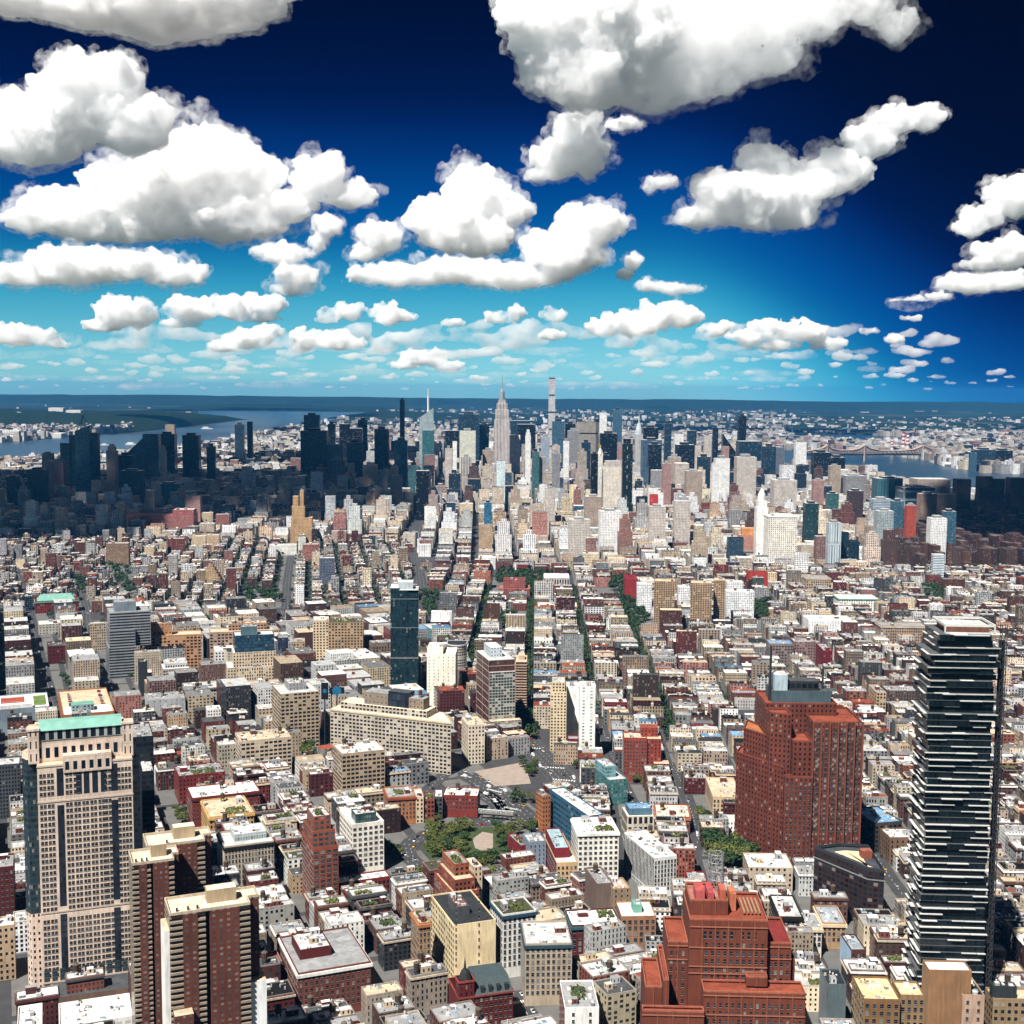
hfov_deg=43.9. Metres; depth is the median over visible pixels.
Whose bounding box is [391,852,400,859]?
tree
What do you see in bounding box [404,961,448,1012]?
loft building
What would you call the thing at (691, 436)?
office tower
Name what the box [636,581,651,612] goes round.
apartment tower
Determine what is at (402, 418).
office tower
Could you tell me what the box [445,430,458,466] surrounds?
office tower
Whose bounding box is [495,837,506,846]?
tree
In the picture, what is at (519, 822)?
tree
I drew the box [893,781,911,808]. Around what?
loft building
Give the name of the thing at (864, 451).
bridge
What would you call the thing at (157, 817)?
loft building
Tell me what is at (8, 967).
loft building
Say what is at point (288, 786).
loft building
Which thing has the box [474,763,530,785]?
plaza
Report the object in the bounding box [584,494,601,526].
office tower
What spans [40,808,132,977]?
windows
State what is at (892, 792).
tenement
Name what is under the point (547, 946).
loft building
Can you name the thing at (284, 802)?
tenement
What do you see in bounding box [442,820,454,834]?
tree
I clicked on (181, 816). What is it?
tree
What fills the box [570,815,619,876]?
loft building
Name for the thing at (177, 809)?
tree
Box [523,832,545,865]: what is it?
apartment building
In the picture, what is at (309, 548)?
apartment tower
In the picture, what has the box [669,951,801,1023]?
windows
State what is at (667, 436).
office tower
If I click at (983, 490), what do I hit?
apartment tower
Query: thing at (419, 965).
tenement
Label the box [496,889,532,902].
tenement
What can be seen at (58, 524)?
village blocks
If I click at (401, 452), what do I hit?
office tower
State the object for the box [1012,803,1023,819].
tenement
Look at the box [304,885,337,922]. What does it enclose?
tenement
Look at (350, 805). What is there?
loft building
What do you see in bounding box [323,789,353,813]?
loft building
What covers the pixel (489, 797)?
kerb
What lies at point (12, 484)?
office tower
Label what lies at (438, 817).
tree
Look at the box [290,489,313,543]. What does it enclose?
apartment tower
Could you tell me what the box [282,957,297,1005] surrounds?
windows
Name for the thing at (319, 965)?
loft building
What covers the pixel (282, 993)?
loft building
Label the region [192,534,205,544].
apartment tower
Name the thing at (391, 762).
loft building
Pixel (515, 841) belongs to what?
apartment building
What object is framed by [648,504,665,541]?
office tower
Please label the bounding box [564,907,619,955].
loft building
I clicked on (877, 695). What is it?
loft building
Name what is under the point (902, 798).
tenement
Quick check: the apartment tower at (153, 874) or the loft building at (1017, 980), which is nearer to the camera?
the apartment tower at (153, 874)
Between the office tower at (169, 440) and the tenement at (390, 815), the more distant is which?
the office tower at (169, 440)
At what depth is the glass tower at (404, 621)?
1582.47 m
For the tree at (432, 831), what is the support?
on the park ground at (470, 845)
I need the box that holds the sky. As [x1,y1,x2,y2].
[0,0,1023,402]
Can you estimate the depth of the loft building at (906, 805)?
1137.05 m
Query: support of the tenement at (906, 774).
on the pavement
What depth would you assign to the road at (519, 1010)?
797.00 m
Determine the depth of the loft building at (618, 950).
831.44 m
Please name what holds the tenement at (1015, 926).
on the pavement
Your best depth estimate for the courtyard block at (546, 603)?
2208.04 m
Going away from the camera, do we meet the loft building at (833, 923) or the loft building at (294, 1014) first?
the loft building at (294, 1014)
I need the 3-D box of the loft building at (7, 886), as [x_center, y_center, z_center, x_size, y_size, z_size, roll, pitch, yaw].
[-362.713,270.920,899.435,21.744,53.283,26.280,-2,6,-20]
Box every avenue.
[277,540,294,620]
[411,477,444,593]
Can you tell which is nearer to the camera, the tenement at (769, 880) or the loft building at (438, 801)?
the tenement at (769, 880)
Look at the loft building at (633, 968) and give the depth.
808.05 m
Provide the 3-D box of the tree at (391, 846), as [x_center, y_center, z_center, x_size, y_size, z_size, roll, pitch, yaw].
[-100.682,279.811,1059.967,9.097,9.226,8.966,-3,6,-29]
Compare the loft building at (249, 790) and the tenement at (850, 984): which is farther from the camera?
the loft building at (249, 790)
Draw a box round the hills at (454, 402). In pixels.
[0,394,1023,410]
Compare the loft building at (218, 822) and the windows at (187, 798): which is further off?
the windows at (187, 798)
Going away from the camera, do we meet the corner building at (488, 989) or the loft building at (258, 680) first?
the corner building at (488, 989)
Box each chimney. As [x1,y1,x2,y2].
[901,432,904,446]
[906,433,909,446]
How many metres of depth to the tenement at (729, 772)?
1225.47 m
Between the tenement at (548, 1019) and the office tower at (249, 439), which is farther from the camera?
the office tower at (249, 439)
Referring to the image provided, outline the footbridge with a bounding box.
[478,809,513,820]
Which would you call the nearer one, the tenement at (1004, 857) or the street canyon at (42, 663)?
the tenement at (1004, 857)
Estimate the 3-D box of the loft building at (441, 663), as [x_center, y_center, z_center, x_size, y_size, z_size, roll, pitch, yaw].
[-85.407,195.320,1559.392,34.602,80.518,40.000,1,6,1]
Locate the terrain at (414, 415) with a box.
[327,411,583,420]
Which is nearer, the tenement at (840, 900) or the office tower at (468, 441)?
the tenement at (840, 900)
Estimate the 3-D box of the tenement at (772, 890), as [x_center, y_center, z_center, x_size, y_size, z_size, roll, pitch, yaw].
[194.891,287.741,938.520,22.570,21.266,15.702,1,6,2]
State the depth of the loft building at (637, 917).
875.57 m
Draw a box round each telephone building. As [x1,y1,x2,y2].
[640,850,805,1023]
[734,646,863,866]
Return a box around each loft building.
[0,853,16,915]
[0,914,16,980]
[8,746,26,756]
[10,794,22,806]
[10,816,23,822]
[11,826,23,841]
[11,840,24,852]
[13,910,27,952]
[15,851,24,856]
[15,860,24,872]
[15,872,24,878]
[34,593,78,613]
[79,1019,114,1023]
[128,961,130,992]
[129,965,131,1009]
[140,617,201,669]
[144,687,184,716]
[154,756,182,790]
[155,811,159,821]
[155,820,164,830]
[161,657,189,674]
[174,760,224,804]
[182,679,216,704]
[186,750,209,764]
[186,779,260,826]
[200,792,254,829]
[209,617,273,660]
[211,832,216,838]
[211,838,217,865]
[212,860,239,884]
[214,642,232,660]
[214,812,246,831]
[216,822,274,886]
[221,819,249,831]
[228,757,255,778]
[230,761,260,778]
[233,768,259,781]
[234,768,265,780]
[235,726,291,772]
[243,857,274,886]
[248,678,281,712]
[251,802,282,822]
[256,884,285,897]
[258,757,282,769]
[259,890,288,902]
[259,923,266,943]
[259,939,269,952]
[260,950,280,980]
[260,950,282,979]
[261,811,297,828]
[263,759,289,771]
[265,770,292,780]
[267,979,295,1010]
[267,1003,306,1023]
[269,775,298,802]
[269,829,298,837]
[272,677,318,746]
[275,781,302,804]
[276,927,309,955]
[278,789,308,805]
[278,926,372,1011]
[283,850,301,886]
[293,638,304,647]
[295,813,306,834]
[313,616,328,660]
[313,895,348,926]
[313,1013,360,1023]
[318,907,348,929]
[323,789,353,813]
[324,911,363,948]
[326,754,332,770]
[328,617,363,649]
[329,688,451,774]
[331,793,365,832]
[331,818,335,831]
[333,738,384,791]
[335,835,348,845]
[337,802,361,834]
[338,843,354,855]
[339,869,388,894]
[340,804,383,872]
[346,884,387,911]
[352,784,383,805]
[369,914,401,953]
[383,785,416,823]
[385,759,402,766]
[385,761,410,786]
[385,1010,426,1023]
[395,883,426,916]
[399,758,428,784]
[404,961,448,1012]
[405,894,430,926]
[409,909,431,958]
[412,900,430,940]
[414,789,423,822]
[421,859,441,893]
[423,623,437,641]
[423,791,433,819]
[427,638,456,705]
[430,1000,475,1023]
[431,886,495,977]
[434,789,441,819]
[434,849,478,898]
[443,782,479,817]
[443,1006,488,1023]
[461,715,484,763]
[466,857,481,901]
[482,864,507,877]
[482,872,508,908]
[489,896,537,977]
[492,869,528,899]
[501,1014,541,1023]
[520,920,573,1005]
[526,865,549,875]
[529,872,561,901]
[533,906,566,920]
[536,789,550,831]
[539,876,571,900]
[543,780,575,793]
[543,828,577,887]
[545,888,583,906]
[559,980,598,1023]
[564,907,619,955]
[567,735,577,742]
[569,785,585,798]
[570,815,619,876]
[571,867,610,902]
[572,950,612,979]
[579,957,629,982]
[581,762,594,784]
[584,919,626,953]
[585,862,612,907]
[588,798,609,814]
[593,974,635,1023]
[600,942,643,956]
[604,698,626,708]
[608,707,628,730]
[610,877,630,911]
[615,898,655,948]
[624,961,640,985]
[627,824,658,839]
[633,972,640,1006]
[637,977,640,1018]
[640,897,670,930]
[643,765,670,790]
[646,775,672,782]
[648,786,677,814]
[653,801,690,834]
[656,823,688,842]
[685,871,706,881]
[692,762,721,768]
[705,777,735,814]
[708,763,735,776]
[724,875,752,890]
[726,887,762,902]
[727,815,734,833]
[743,851,792,892]
[746,570,767,586]
[766,639,792,665]
[768,894,803,925]
[785,925,813,951]
[790,637,815,663]
[794,863,813,896]
[794,970,819,1011]
[799,910,823,957]
[802,575,831,591]
[803,615,851,636]
[812,905,847,948]
[815,643,832,666]
[818,968,845,1021]
[833,594,878,610]
[840,934,865,959]
[840,957,887,997]
[851,976,899,1023]
[857,914,899,954]
[860,806,901,852]
[862,781,875,787]
[863,772,868,779]
[868,684,885,711]
[869,925,903,956]
[875,619,924,643]
[879,828,910,862]
[880,776,902,792]
[881,685,916,703]
[891,912,905,930]
[892,981,923,1023]
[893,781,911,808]
[903,802,911,827]
[921,960,971,1023]
[960,978,984,1023]
[983,941,1006,960]
[984,923,1000,940]
[984,981,1023,1023]
[986,873,1004,891]
[989,781,1017,793]
[992,972,1023,987]
[995,856,1023,876]
[999,824,1023,850]
[1008,836,1023,860]
[1010,769,1022,783]
[1016,773,1023,796]
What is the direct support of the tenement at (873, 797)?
on the pavement
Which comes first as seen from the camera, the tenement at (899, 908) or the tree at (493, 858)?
the tenement at (899, 908)
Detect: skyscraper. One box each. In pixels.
[419,389,433,469]
[492,379,512,485]
[548,377,554,450]
[576,419,598,460]
[634,417,642,471]
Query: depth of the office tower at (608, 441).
4999.09 m
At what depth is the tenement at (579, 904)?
909.03 m
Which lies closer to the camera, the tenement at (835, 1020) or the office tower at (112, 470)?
the tenement at (835, 1020)
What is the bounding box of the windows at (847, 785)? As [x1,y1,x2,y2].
[785,779,857,859]
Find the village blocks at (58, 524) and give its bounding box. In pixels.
[0,478,1023,1023]
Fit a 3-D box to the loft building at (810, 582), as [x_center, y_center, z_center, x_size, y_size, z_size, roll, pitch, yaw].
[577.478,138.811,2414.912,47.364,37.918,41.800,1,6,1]
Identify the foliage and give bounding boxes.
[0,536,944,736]
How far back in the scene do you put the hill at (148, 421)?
11762.81 m
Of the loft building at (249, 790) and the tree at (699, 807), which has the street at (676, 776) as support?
the tree at (699, 807)
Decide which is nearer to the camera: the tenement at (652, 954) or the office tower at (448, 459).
the tenement at (652, 954)
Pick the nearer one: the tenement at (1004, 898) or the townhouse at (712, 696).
the tenement at (1004, 898)
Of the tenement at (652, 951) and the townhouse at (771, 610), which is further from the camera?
the townhouse at (771, 610)
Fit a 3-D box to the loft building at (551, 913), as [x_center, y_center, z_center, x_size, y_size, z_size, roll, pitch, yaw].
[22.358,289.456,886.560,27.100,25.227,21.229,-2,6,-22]
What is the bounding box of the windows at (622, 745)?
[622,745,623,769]
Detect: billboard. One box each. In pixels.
[321,683,327,744]
[329,686,343,705]
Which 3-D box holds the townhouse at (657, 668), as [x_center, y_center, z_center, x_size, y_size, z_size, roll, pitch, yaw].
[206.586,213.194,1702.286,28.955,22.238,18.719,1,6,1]
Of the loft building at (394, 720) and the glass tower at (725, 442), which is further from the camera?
the glass tower at (725, 442)
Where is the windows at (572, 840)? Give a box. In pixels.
[571,840,577,859]
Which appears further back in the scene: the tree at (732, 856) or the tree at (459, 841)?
the tree at (459, 841)
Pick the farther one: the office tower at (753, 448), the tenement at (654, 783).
the office tower at (753, 448)
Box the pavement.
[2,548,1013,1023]
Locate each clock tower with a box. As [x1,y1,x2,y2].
[598,444,602,495]
[753,488,767,554]
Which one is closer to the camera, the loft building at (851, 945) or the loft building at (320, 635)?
the loft building at (851, 945)
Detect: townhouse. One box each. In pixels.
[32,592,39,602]
[167,726,188,729]
[288,862,301,894]
[508,598,526,608]
[513,601,526,610]
[599,685,622,700]
[641,634,662,642]
[641,712,664,727]
[655,663,676,672]
[673,707,701,724]
[673,741,696,761]
[698,694,723,702]
[698,697,714,710]
[734,697,754,709]
[768,607,773,616]
[787,629,792,637]
[862,631,874,639]
[897,730,901,737]
[898,853,909,878]
[993,910,1023,924]
[1004,886,1023,902]
[1008,663,1023,668]
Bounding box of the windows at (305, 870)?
[302,869,312,890]
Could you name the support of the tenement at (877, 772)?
on the pavement
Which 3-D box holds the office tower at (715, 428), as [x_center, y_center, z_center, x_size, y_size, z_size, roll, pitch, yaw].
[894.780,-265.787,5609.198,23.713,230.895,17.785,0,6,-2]
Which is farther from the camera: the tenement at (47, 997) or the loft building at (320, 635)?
the loft building at (320, 635)
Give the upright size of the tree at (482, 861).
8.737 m
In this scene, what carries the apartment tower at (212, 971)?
on the pavement
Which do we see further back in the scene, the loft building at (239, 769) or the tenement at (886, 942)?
the loft building at (239, 769)
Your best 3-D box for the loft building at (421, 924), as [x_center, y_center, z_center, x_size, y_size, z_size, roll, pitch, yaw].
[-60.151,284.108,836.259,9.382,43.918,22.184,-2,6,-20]
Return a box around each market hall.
[17,1003,42,1023]
[59,993,131,1023]
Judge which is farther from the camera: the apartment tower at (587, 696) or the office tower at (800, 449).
the office tower at (800, 449)
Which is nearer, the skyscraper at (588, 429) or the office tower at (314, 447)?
the office tower at (314, 447)
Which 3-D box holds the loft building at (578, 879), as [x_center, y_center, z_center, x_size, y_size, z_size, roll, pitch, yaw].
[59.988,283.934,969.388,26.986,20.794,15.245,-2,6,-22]
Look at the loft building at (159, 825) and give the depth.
1060.66 m
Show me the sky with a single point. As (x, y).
(777, 200)
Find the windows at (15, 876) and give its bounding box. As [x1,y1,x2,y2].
[14,876,16,910]
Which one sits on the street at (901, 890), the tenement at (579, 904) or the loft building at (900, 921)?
the loft building at (900, 921)
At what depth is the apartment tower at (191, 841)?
758.00 m
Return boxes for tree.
[174,807,181,812]
[177,812,188,822]
[300,742,311,748]
[301,744,313,753]
[305,739,315,745]
[385,842,396,852]
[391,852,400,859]
[393,848,403,852]
[423,837,436,848]
[424,820,442,831]
[425,819,434,825]
[426,826,440,836]
[427,839,442,853]
[428,840,446,856]
[432,835,445,841]
[433,814,441,821]
[440,837,452,850]
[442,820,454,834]
[446,823,461,835]
[449,833,465,839]
[451,844,468,851]
[453,837,468,845]
[454,816,469,825]
[457,831,470,837]
[460,851,471,857]
[463,820,474,830]
[471,850,481,859]
[477,850,487,860]
[477,858,488,865]
[484,847,498,854]
[486,854,497,864]
[490,819,501,827]
[493,826,507,833]
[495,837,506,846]
[499,833,506,844]
[499,846,509,852]
[504,827,516,833]
[505,823,517,829]
[510,791,517,800]
[516,818,524,825]
[517,794,524,802]
[519,760,526,766]
[525,763,535,767]
[526,769,533,776]
[527,823,535,829]
[528,819,537,824]
[531,758,539,762]
[572,760,577,768]
[632,775,641,780]
[694,805,705,814]
[695,809,704,814]
[699,827,724,847]
[702,809,712,814]
[704,838,721,856]
[706,844,728,866]
[712,841,737,864]
[717,833,740,842]
[718,834,743,846]
[719,849,742,866]
[729,846,751,867]
[730,831,746,842]
[735,839,759,852]
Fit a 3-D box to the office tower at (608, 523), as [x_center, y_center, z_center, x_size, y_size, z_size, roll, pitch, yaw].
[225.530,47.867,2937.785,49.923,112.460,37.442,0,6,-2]
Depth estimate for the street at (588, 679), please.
2034.58 m
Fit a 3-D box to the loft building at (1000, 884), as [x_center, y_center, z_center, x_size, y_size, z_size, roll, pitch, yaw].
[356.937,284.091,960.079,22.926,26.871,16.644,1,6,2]
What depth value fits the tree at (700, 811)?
1145.71 m
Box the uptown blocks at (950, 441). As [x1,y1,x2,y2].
[0,421,1023,460]
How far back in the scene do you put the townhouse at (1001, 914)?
907.99 m
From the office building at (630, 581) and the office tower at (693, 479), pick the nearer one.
the office building at (630, 581)
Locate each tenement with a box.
[10,806,22,810]
[10,810,22,816]
[10,822,23,827]
[15,856,24,862]
[15,878,24,889]
[15,984,59,1023]
[16,883,25,910]
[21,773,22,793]
[64,963,104,993]
[196,775,218,785]
[212,876,239,886]
[244,775,269,803]
[246,870,277,886]
[259,899,293,939]
[266,822,294,831]
[267,977,278,982]
[270,919,304,950]
[273,828,301,867]
[279,837,301,877]
[280,792,310,811]
[283,801,311,811]
[290,804,317,814]
[299,763,316,784]
[301,994,344,1009]
[302,762,327,790]
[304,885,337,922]
[304,1001,347,1023]
[308,768,332,796]
[309,895,328,927]
[311,1002,354,1023]
[338,854,358,875]
[340,879,374,894]
[343,883,378,899]
[355,896,392,914]
[361,906,393,943]
[361,980,402,1023]
[372,802,400,833]
[372,993,414,1023]
[377,920,410,970]
[379,1005,426,1023]
[389,865,417,901]
[390,872,427,908]
[399,950,434,995]
[402,884,432,920]
[405,962,436,970]
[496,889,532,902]
[501,850,534,872]
[509,861,538,871]
[511,864,547,872]
[512,1015,557,1023]
[530,902,543,908]
[531,900,548,907]
[557,900,589,913]
[580,780,607,790]
[581,785,608,798]
[583,796,609,803]
[617,952,648,963]
[637,885,667,898]
[644,935,662,952]
[646,777,673,802]
[646,949,656,954]
[648,953,656,956]
[654,815,685,829]
[655,821,685,826]
[662,836,694,876]
[663,833,688,842]
[671,878,701,901]
[671,889,684,915]
[677,895,682,915]
[681,762,704,783]
[682,764,708,790]
[684,769,706,794]
[698,809,728,838]
[699,819,724,847]
[714,768,735,781]
[715,867,747,881]
[716,871,745,881]
[722,799,734,814]
[753,873,786,891]
[759,887,791,894]
[761,888,786,916]
[792,856,813,885]
[792,950,820,960]
[795,952,822,964]
[795,961,825,973]
[810,884,848,922]
[819,1018,854,1023]
[846,961,885,1003]
[849,982,851,1005]
[853,908,891,935]
[862,788,882,801]
[863,791,887,804]
[865,804,893,808]
[873,925,907,958]
[875,766,893,787]
[877,771,902,789]
[879,954,905,979]
[884,778,909,795]
[884,809,897,817]
[888,785,893,804]
[890,787,893,806]
[890,965,904,983]
[892,847,909,871]
[894,898,906,914]
[896,790,912,817]
[898,899,907,917]
[901,902,908,932]
[903,771,911,779]
[908,807,911,829]
[983,958,1023,979]
[984,897,1012,916]
[985,899,1023,917]
[986,889,1012,897]
[987,840,1001,847]
[987,850,1009,860]
[988,813,1021,827]
[989,805,1007,818]
[995,915,1023,941]
[998,793,1020,804]
[998,874,1023,891]
[999,764,1023,780]
[1000,797,1023,806]
[1001,916,1023,949]
[1005,797,1023,818]
[1005,834,1023,854]
[1007,920,1023,959]
[1008,772,1023,781]
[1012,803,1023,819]
[1019,784,1023,800]
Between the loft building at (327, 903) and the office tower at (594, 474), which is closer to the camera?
the loft building at (327, 903)
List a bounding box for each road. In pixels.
[398,785,508,867]
[421,766,469,792]
[456,773,550,833]
[480,790,509,811]
[513,990,538,1017]
[515,715,580,788]
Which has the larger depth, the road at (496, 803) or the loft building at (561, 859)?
the road at (496, 803)
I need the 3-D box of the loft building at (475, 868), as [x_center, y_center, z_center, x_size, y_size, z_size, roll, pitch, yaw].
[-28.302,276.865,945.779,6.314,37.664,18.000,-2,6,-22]
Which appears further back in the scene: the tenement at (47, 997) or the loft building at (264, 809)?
the loft building at (264, 809)
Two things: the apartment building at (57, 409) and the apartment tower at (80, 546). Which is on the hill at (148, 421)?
the apartment building at (57, 409)
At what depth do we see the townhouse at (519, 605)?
2218.97 m
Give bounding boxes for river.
[0,411,364,457]
[784,450,1023,487]
[795,434,901,439]
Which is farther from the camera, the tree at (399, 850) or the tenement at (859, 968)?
the tree at (399, 850)
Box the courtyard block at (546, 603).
[537,601,554,607]
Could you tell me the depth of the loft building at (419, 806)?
1132.21 m
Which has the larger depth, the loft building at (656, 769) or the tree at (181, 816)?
the loft building at (656, 769)
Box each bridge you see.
[791,424,849,434]
[806,445,947,460]
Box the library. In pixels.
[543,573,569,595]
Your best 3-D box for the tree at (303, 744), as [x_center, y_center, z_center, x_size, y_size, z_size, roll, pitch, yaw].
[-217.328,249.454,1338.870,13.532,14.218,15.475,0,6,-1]
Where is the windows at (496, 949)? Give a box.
[496,949,501,963]
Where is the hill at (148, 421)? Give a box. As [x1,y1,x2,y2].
[0,409,246,432]
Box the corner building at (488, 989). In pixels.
[447,960,513,1023]
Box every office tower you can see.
[6,475,18,504]
[22,713,133,1002]
[27,467,48,503]
[42,451,53,468]
[49,459,66,496]
[60,443,71,488]
[69,435,75,485]
[106,444,118,494]
[118,452,134,487]
[119,468,145,502]
[132,722,153,848]
[139,761,154,847]
[146,490,155,512]
[159,481,183,504]
[160,445,166,482]
[161,431,177,473]
[165,424,175,433]
[182,433,201,476]
[185,493,202,521]
[206,444,215,479]
[235,422,244,459]
[247,421,252,458]
[300,428,328,479]
[304,413,319,429]
[328,422,335,443]
[329,444,343,479]
[331,457,344,486]
[339,424,349,465]
[347,440,362,476]
[349,428,362,441]
[358,418,367,461]
[363,462,377,485]
[374,427,389,469]
[377,470,387,494]
[390,475,401,503]
[394,438,407,487]
[400,398,404,439]
[408,462,418,492]
[416,470,428,519]
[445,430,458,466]
[445,446,451,487]
[453,441,456,470]
[459,412,478,459]
[459,428,475,472]
[461,454,471,502]
[479,422,488,464]
[482,448,493,465]
[484,500,491,523]
[496,459,504,510]
[509,435,519,472]
[510,420,529,434]
[517,424,535,455]
[525,429,530,484]
[532,449,538,502]
[541,434,549,467]
[545,486,554,534]
[552,419,564,465]
[552,450,559,487]
[563,438,568,477]
[565,421,574,437]
[567,428,578,463]
[568,516,589,556]
[581,439,590,478]
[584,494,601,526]
[590,451,597,495]
[598,508,621,553]
[599,411,606,435]
[599,431,616,459]
[602,460,621,507]
[603,452,609,462]
[612,408,621,445]
[618,444,621,462]
[621,438,632,511]
[640,437,661,487]
[642,425,657,438]
[647,441,661,484]
[647,486,657,514]
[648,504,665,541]
[661,462,671,504]
[663,421,671,462]
[667,454,680,483]
[672,500,690,547]
[674,432,683,453]
[675,442,694,468]
[684,469,702,507]
[687,430,696,444]
[694,443,700,468]
[697,454,710,487]
[703,435,711,470]
[711,463,718,502]
[712,425,718,458]
[713,455,729,500]
[721,446,728,457]
[734,454,756,497]
[736,441,761,460]
[737,414,746,440]
[761,444,775,474]
[761,446,784,477]
[770,477,796,511]
[793,440,806,465]
[802,501,818,542]
[810,450,830,479]
[811,478,823,505]
[825,491,838,509]
[825,520,841,563]
[828,464,840,493]
[831,455,844,468]
[840,473,866,501]
[847,488,863,523]
[869,496,892,509]
[871,476,902,499]
[873,508,893,545]
[890,498,903,529]
[895,484,936,506]
[903,503,916,537]
[909,477,950,492]
[916,491,936,521]
[926,515,946,561]
[935,493,955,514]
[941,508,956,560]
[968,450,976,471]
[972,447,995,469]
[995,448,1012,460]
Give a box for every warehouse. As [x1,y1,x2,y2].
[38,619,59,634]
[47,641,65,663]
[58,687,113,717]
[127,508,197,528]
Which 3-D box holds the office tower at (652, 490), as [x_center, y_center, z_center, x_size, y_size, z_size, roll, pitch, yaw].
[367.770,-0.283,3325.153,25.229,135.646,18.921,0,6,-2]
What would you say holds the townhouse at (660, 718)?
on the pavement
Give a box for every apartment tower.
[75,540,91,553]
[106,541,130,564]
[128,840,178,1023]
[138,658,147,696]
[143,822,211,894]
[144,544,155,555]
[160,882,266,1023]
[167,537,185,554]
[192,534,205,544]
[202,511,213,522]
[205,562,223,582]
[206,534,219,551]
[216,513,229,524]
[277,634,287,651]
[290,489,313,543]
[302,542,318,563]
[319,555,334,587]
[447,640,467,667]
[476,642,520,728]
[515,653,527,715]
[550,677,566,750]
[566,681,578,740]
[578,681,595,746]
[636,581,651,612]
[654,578,674,626]
[677,584,689,604]
[690,580,711,622]
[713,577,724,618]
[724,588,753,619]
[725,580,742,588]
[737,527,753,549]
[930,553,944,577]
[952,478,970,510]
[974,476,992,512]
[992,478,1004,513]
[1004,477,1023,512]
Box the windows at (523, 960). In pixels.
[520,947,524,994]
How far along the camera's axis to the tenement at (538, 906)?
900.23 m
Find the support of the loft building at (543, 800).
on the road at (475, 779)
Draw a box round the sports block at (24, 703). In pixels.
[0,692,48,732]
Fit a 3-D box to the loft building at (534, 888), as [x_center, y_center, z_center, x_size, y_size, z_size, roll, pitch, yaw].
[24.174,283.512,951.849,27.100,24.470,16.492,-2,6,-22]
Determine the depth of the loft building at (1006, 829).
1069.40 m
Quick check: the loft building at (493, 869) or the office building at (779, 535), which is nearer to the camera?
the loft building at (493, 869)
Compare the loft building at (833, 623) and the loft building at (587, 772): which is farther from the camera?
the loft building at (833, 623)
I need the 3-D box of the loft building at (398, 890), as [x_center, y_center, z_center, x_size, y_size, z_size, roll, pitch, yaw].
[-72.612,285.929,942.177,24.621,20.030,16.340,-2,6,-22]
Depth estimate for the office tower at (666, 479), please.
3910.49 m
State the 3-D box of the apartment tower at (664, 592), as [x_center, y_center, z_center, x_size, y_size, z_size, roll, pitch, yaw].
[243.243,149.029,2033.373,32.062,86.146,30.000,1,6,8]
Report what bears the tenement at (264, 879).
on the pavement
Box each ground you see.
[0,403,1023,439]
[422,827,507,859]
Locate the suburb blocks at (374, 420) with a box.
[17,405,1023,468]
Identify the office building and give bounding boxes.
[106,598,150,678]
[226,624,275,678]
[549,787,603,841]
[595,758,627,804]
[622,802,653,839]
[623,574,637,601]
[624,830,676,895]
[763,513,797,563]
[796,542,813,551]
[813,843,884,917]
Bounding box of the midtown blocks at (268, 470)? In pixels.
[0,434,1023,511]
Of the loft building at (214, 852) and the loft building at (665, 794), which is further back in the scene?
the loft building at (665, 794)
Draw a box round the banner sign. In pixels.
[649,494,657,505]
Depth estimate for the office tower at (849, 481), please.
4011.33 m
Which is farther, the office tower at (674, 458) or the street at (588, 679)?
the office tower at (674, 458)
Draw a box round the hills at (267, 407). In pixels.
[147,404,408,411]
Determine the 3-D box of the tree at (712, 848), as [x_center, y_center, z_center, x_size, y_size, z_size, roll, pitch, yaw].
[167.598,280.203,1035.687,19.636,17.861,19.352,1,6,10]
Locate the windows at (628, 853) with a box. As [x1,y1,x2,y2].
[624,849,653,885]
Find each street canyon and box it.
[9,550,59,717]
[74,571,117,696]
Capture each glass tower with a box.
[75,415,100,491]
[128,434,160,478]
[390,580,418,684]
[721,434,735,468]
[840,531,859,559]
[901,616,1007,1023]
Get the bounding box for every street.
[471,589,490,664]
[525,591,536,738]
[573,594,592,680]
[599,726,638,801]
[628,619,668,741]
[669,762,702,869]
[874,853,908,911]
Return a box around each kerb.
[19,567,57,696]
[74,577,118,690]
[397,784,509,864]
[455,773,533,831]
[672,777,703,869]
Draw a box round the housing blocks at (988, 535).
[895,500,1023,566]
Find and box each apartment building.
[0,756,20,818]
[2,430,22,433]
[24,592,32,610]
[48,408,65,411]
[50,433,66,437]
[66,410,83,412]
[206,705,220,716]
[302,805,338,898]
[474,570,490,588]
[498,577,529,599]
[507,833,525,851]
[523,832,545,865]
[622,724,668,781]
[940,577,964,592]
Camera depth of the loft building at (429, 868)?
959.71 m
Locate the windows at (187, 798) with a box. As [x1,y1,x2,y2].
[187,798,191,815]
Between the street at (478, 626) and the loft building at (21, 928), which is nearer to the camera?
the loft building at (21, 928)
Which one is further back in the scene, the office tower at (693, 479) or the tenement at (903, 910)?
the office tower at (693, 479)
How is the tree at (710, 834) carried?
on the pavement
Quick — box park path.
[473,832,492,850]
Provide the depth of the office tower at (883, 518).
2916.46 m
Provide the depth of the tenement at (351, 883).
939.24 m

